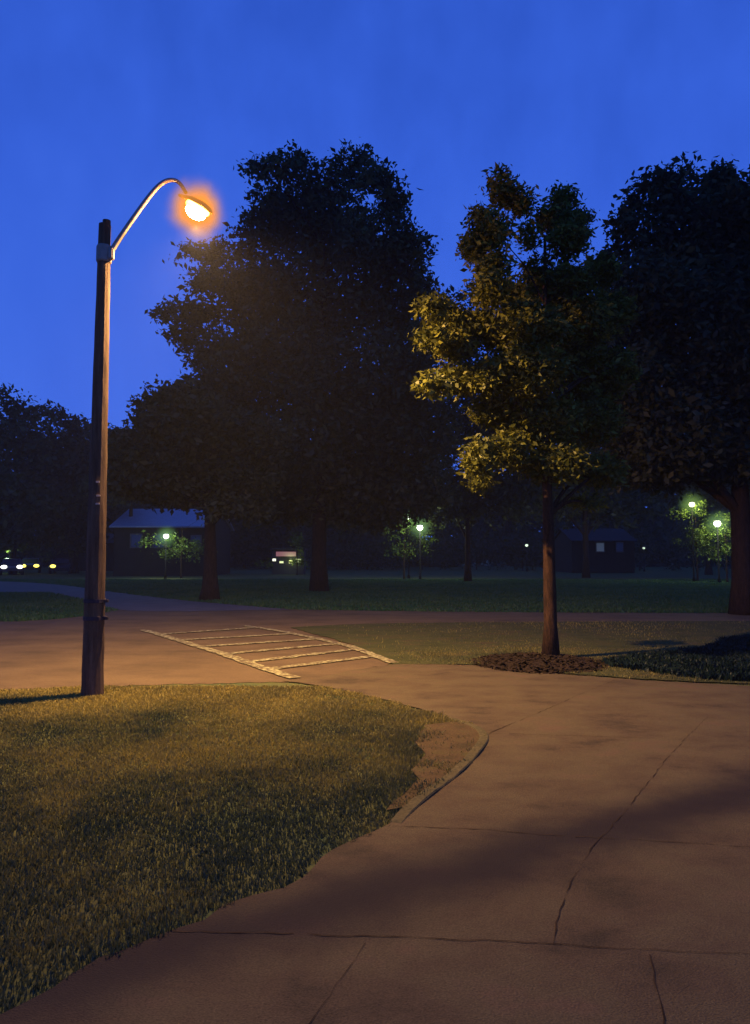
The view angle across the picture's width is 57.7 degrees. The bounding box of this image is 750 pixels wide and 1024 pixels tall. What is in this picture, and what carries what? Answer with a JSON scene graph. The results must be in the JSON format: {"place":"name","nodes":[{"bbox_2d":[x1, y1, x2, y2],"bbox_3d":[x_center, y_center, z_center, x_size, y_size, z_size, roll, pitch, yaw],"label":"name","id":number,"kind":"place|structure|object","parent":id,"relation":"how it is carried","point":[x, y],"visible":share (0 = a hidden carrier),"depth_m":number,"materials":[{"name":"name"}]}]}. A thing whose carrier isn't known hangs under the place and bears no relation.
{"place":"outdoors","nodes":[
{"label":"outdoors","id":0,"kind":"place"},
{"bbox_2d":[56,534,113,570],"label":"house","id":1,"kind":"structure","parent":0,"point":[109,557],"depth_m":73.84,"materials":[{"name":"grey"}]},
{"bbox_2d":[0,581,283,610],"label":"path","id":2,"kind":"structure","parent":0,"point":[125,601],"depth_m":24.96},
{"bbox_2d":[0,578,730,621],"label":"grass","id":3,"kind":"structure","parent":0,"point":[353,591],"depth_m":28.41,"materials":[{"name":"green plant"}]},
{"bbox_2d":[0,664,749,1023],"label":"pavement","id":4,"kind":"structure","parent":0,"point":[562,848],"depth_m":3.34,"materials":[{"name":"concrete"}]},
{"bbox_2d":[0,609,749,689],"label":"road","id":5,"kind":"structure","parent":0,"point":[179,647],"depth_m":12.97,"materials":[{"name":"grey asphalt"}]},
{"bbox_2d":[0,560,749,1013],"bbox_3d":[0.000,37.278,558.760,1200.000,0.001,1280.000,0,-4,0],"label":"ground","id":6,"kind":"structure","parent":0,"point":[508,572],"depth_m":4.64,"materials":[{"name":"green plant"}]},
{"bbox_2d":[0,558,23,574],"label":"parked car","id":7,"kind":"object","parent":6,"relation":"on","point":[11,564],"visible":0.99,"depth_m":58.45,"materials":[{"name":"grey paint"}]},
{"bbox_2d":[0,529,55,567],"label":"hedge","id":8,"kind":"object","parent":6,"relation":"on","point":[52,558],"visible":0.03,"depth_m":87.57,"materials":[{"name":"green plant"}]},
{"bbox_2d":[19,558,40,572],"bbox_3d":[-33.265,5.169,65.764,1.840,1.440,4.490,2,-4,-25],"label":"parked car","id":9,"kind":"object","parent":6,"relation":"on","point":[31,563],"visible":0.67,"depth_m":64.60,"materials":[{"name":"paint"}]},
{"bbox_2d":[0,382,87,573],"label":"distant tree","id":10,"kind":"object","parent":6,"relation":"on","point":[19,428],"visible":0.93,"depth_m":61.55,"materials":[{"name":"green plant"}]},
{"bbox_2d":[49,558,74,573],"bbox_3d":[-29.282,5.042,63.766,1.840,1.440,4.490,1,-4,-17],"label":"parked car","id":11,"kind":"object","parent":6,"relation":"on","point":[60,564],"visible":0.98,"depth_m":62.58,"materials":[{"name":"paint"}]},
{"bbox_2d":[4,399,138,572],"bbox_3d":[-29.332,-2.509,66.090,13.231,16.912,11.212,0,-4,0],"label":"distant tree","id":12,"kind":"object","parent":6,"relation":"on","point":[74,460],"visible":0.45,"depth_m":64.40,"materials":[{"name":"green plant"}]},
{"bbox_2d":[74,423,142,516],"bbox_3d":[-21.708,-1.108,58.283,7.341,13.123,6.559,2,-4,-28],"label":"distant tree","id":13,"kind":"object","parent":6,"relation":"on","point":[110,499],"visible":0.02,"depth_m":57.59,"materials":[{"name":"green plant"}]},
{"bbox_2d":[80,178,212,696],"bbox_3d":[-2.732,-1.138,8.966,1.777,7.011,1.111,0,-4,-7],"label":"street lamp","id":14,"kind":"object","parent":6,"relation":"on","point":[94,619],"visible":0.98,"depth_m":8.35,"materials":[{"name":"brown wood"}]},
{"bbox_2d":[163,533,168,578],"bbox_3d":[-15.330,2.729,49.927,2.500,4.397,2.500,0,-4,0],"label":"park lamp","id":15,"kind":"object","parent":6,"relation":"on","point":[165,535],"visible":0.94,"depth_m":49.84,"materials":[{"name":"metal"}]},
{"bbox_2d":[134,517,204,577],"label":"tree","id":16,"kind":"object","parent":6,"relation":"on","point":[175,548],"visible":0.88,"depth_m":50.64,"materials":[{"name":"green plant"}]},
{"bbox_2d":[109,509,233,575],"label":"house","id":17,"kind":"structure","parent":6,"relation":"on","point":[129,559],"depth_m":55.96,"materials":[{"name":"grey stone"}]},
{"bbox_2d":[130,533,141,547],"bbox_3d":[-19.624,2.367,55.933,1.000,1.200,0.100,0,-4,0],"label":"window","id":18,"kind":"structure","parent":17,"relation":"in","point":[133,537],"depth_m":55.93,"materials":[{"name":"blue glass"}]},
{"bbox_2d":[152,533,164,547],"bbox_3d":[-17.759,2.367,55.933,1.000,1.200,0.100,0,-4,0],"label":"window","id":19,"kind":"structure","parent":17,"relation":"in","point":[160,537],"depth_m":55.93,"materials":[{"name":"blue glass"}]},
{"bbox_2d":[190,535,201,547],"bbox_3d":[-14.698,2.442,55.928,0.900,1.100,0.100,0,-4,0],"label":"window","id":20,"kind":"structure","parent":17,"relation":"in","point":[191,536],"depth_m":55.93,"materials":[{"name":"blue glass"}]},
{"bbox_2d":[89,370,298,600],"bbox_3d":[-6.829,-0.860,25.960,7.079,8.528,6.177,3,-5,-36],"label":"spreading tree","id":21,"kind":"object","parent":6,"relation":"on","point":[190,446],"visible":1,"depth_m":25.12,"materials":[{"name":"green plant"}]},
{"bbox_2d":[124,501,287,550],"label":"distant tree","id":22,"kind":"object","parent":6,"relation":"on","point":[238,531],"visible":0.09,"depth_m":83.82,"materials":[{"name":"green plant"}]},
{"bbox_2d":[254,530,310,574],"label":"tree","id":23,"kind":"object","parent":6,"relation":"on","point":[295,539],"visible":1,"depth_m":59.17,"materials":[{"name":"green plant"}]},
{"bbox_2d":[270,548,306,574],"bbox_3d":[-7.704,4.410,60.843,3.104,2.330,2.200,0,-4,0],"label":"kiosk","id":24,"kind":"object","parent":6,"relation":"on","point":[282,556],"visible":0.88,"depth_m":60.16,"materials":[{"name":"paint"}]},
{"bbox_2d":[144,138,471,591],"bbox_3d":[-3.186,-7.289,33.743,15.654,22.342,11.224,-2,-4,25],"label":"tree","id":25,"kind":"object","parent":6,"relation":"on","point":[357,424],"visible":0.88,"depth_m":31.50,"materials":[{"name":"green plant"}]},
{"bbox_2d":[254,459,459,568],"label":"distant tree","id":26,"kind":"object","parent":6,"relation":"on","point":[328,531],"visible":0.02,"depth_m":82.64,"materials":[{"name":"green plant"}]},
{"bbox_2d":[0,437,730,567],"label":"woodland","id":27,"kind":"object","parent":6,"relation":"on","point":[665,522],"visible":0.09,"depth_m":101.46,"materials":[{"name":"green plant"}]},
{"bbox_2d":[407,518,409,578],"bbox_3d":[2.470,2.047,49.971,2.500,5.765,2.500,0,-4,0],"label":"park lamp","id":28,"kind":"object","parent":6,"relation":"on","point":[408,576],"visible":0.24,"depth_m":49.84,"materials":[{"name":"metal"}]},
{"bbox_2d":[378,516,445,578],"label":"tree","id":29,"kind":"object","parent":6,"relation":"on","point":[416,539],"visible":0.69,"depth_m":49.13,"materials":[{"name":"green plant"}]},
{"bbox_2d":[416,524,423,578],"bbox_3d":[3.104,2.284,46.950,2.500,4.908,2.500,0,-4,0],"label":"park lamp","id":30,"kind":"object","parent":6,"relation":"on","point":[419,527],"visible":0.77,"depth_m":46.89,"materials":[{"name":"metal"}]},
{"bbox_2d":[303,527,542,569],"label":"hedge","id":31,"kind":"object","parent":6,"relation":"on","point":[456,550],"visible":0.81,"depth_m":79.51,"materials":[{"name":"green plant"}]},
{"bbox_2d":[387,721,478,809],"bbox_3d":[0.571,2.042,5.670,0.616,0.001,2.498,-1,-4,11],"label":"dirt patch","id":32,"kind":"object","parent":6,"relation":"on","point":[445,749],"visible":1,"depth_m":5.90,"materials":[{"name":"soil"}]},
{"bbox_2d":[390,717,488,823],"bbox_3d":[0.651,2.045,5.658,0.505,0.038,2.923,-1,-4,13],"label":"lawn edging","id":33,"kind":"object","parent":6,"relation":"on","point":[407,810],"visible":0.89,"depth_m":5.14,"materials":[{"name":"concrete"}]},
{"bbox_2d":[424,280,559,580],"bbox_3d":[6.367,-5.335,44.013,12.180,19.743,9.623,-2,-4,22],"label":"distant tree","id":34,"kind":"object","parent":6,"relation":"on","point":[509,492],"visible":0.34,"depth_m":42.94,"materials":[{"name":"green plant"}]},
{"bbox_2d":[291,620,749,684],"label":"verge","id":35,"kind":"structure","parent":6,"relation":"on","point":[355,635],"depth_m":13.97,"materials":[{"name":"green plant"}]},
{"bbox_2d":[406,162,643,655],"bbox_3d":[2.614,-1.845,11.398,5.424,8.633,2.232,3,-5,-41],"label":"yellow leaved tree","id":36,"kind":"object","parent":35,"relation":"on","point":[545,331],"visible":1,"depth_m":11.13,"materials":[{"name":"green plant"}]},
{"bbox_2d":[469,652,610,674],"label":"mulch","id":37,"kind":"object","parent":35,"relation":"on","point":[532,662],"visible":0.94,"depth_m":10.33,"materials":[{"name":"brown plant"}]},
{"bbox_2d":[600,633,749,680],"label":"ground cover","id":38,"kind":"object","parent":35,"relation":"on","point":[726,658],"visible":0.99,"depth_m":10.42,"materials":[{"name":"green plant"}]},
{"bbox_2d":[525,544,527,571],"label":"park lamp","id":39,"kind":"object","parent":6,"relation":"on","point":[526,545],"visible":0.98,"depth_m":71.81,"materials":[{"name":"metal"}]},
{"bbox_2d":[489,287,680,577],"bbox_3d":[15.743,-7.199,52.742,15.493,24.573,14.782,0,-4,0],"label":"distant tree","id":40,"kind":"object","parent":6,"relation":"on","point":[570,513],"visible":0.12,"depth_m":51.91,"materials":[{"name":"green plant"}]},
{"bbox_2d":[501,519,730,570],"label":"hedge","id":41,"kind":"object","parent":6,"relation":"on","point":[687,554],"visible":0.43,"depth_m":75.87,"materials":[{"name":"green plant"}]},
{"bbox_2d":[581,150,749,614],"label":"tree","id":42,"kind":"object","parent":6,"relation":"on","point":[688,337],"visible":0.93,"depth_m":19.05,"materials":[{"name":"green plant"}]},
{"bbox_2d":[616,429,749,574],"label":"distant tree","id":43,"kind":"object","parent":6,"relation":"on","point":[709,498],"visible":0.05,"depth_m":59.52,"materials":[{"name":"green plant"}]},
{"bbox_2d":[688,501,695,581],"bbox_3d":[20.530,1.405,44.000,2.500,6.288,2.500,0,-4,0],"label":"park lamp","id":44,"kind":"object","parent":6,"relation":"on","point":[691,504],"visible":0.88,"depth_m":43.95,"materials":[{"name":"metal"}]},
{"bbox_2d":[666,492,721,580],"bbox_3d":[21.023,1.640,44.588,3.577,5.893,2.855,-1,-4,21],"label":"tree","id":45,"kind":"object","parent":6,"relation":"on","point":[691,528],"visible":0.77,"depth_m":44.48,"materials":[{"name":"green plant"}]},
{"bbox_2d":[694,511,730,581],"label":"tree","id":46,"kind":"object","parent":6,"relation":"on","point":[701,531],"visible":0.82,"depth_m":42.70,"materials":[{"name":"green plant"}]},
{"bbox_2d":[714,520,720,582],"bbox_3d":[21.132,1.941,41.961,2.500,4.958,2.500,0,-4,0],"label":"park lamp","id":47,"kind":"object","parent":6,"relation":"on","point":[717,523],"visible":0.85,"depth_m":41.89,"materials":[{"name":"metal"}]},
{"bbox_2d":[0,0,749,539],"label":"sky","id":48,"kind":"structure","parent":0,"point":[103,102],"materials":[{"name":"blue"}]},
{"bbox_2d":[554,529,637,572],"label":"house","id":49,"kind":"structure","parent":0,"point":[611,550],"depth_m":65.90,"materials":[{"name":"grey"}]},
{"bbox_2d":[595,542,604,551],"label":"window","id":50,"kind":"structure","parent":49,"relation":"in","point":[600,546],"depth_m":65.89,"materials":[{"name":"grey glass"}]},
{"bbox_2d":[615,542,623,551],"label":"window","id":51,"kind":"structure","parent":49,"relation":"in","point":[619,545],"depth_m":65.89,"materials":[{"name":"blue glass"}]}
]}

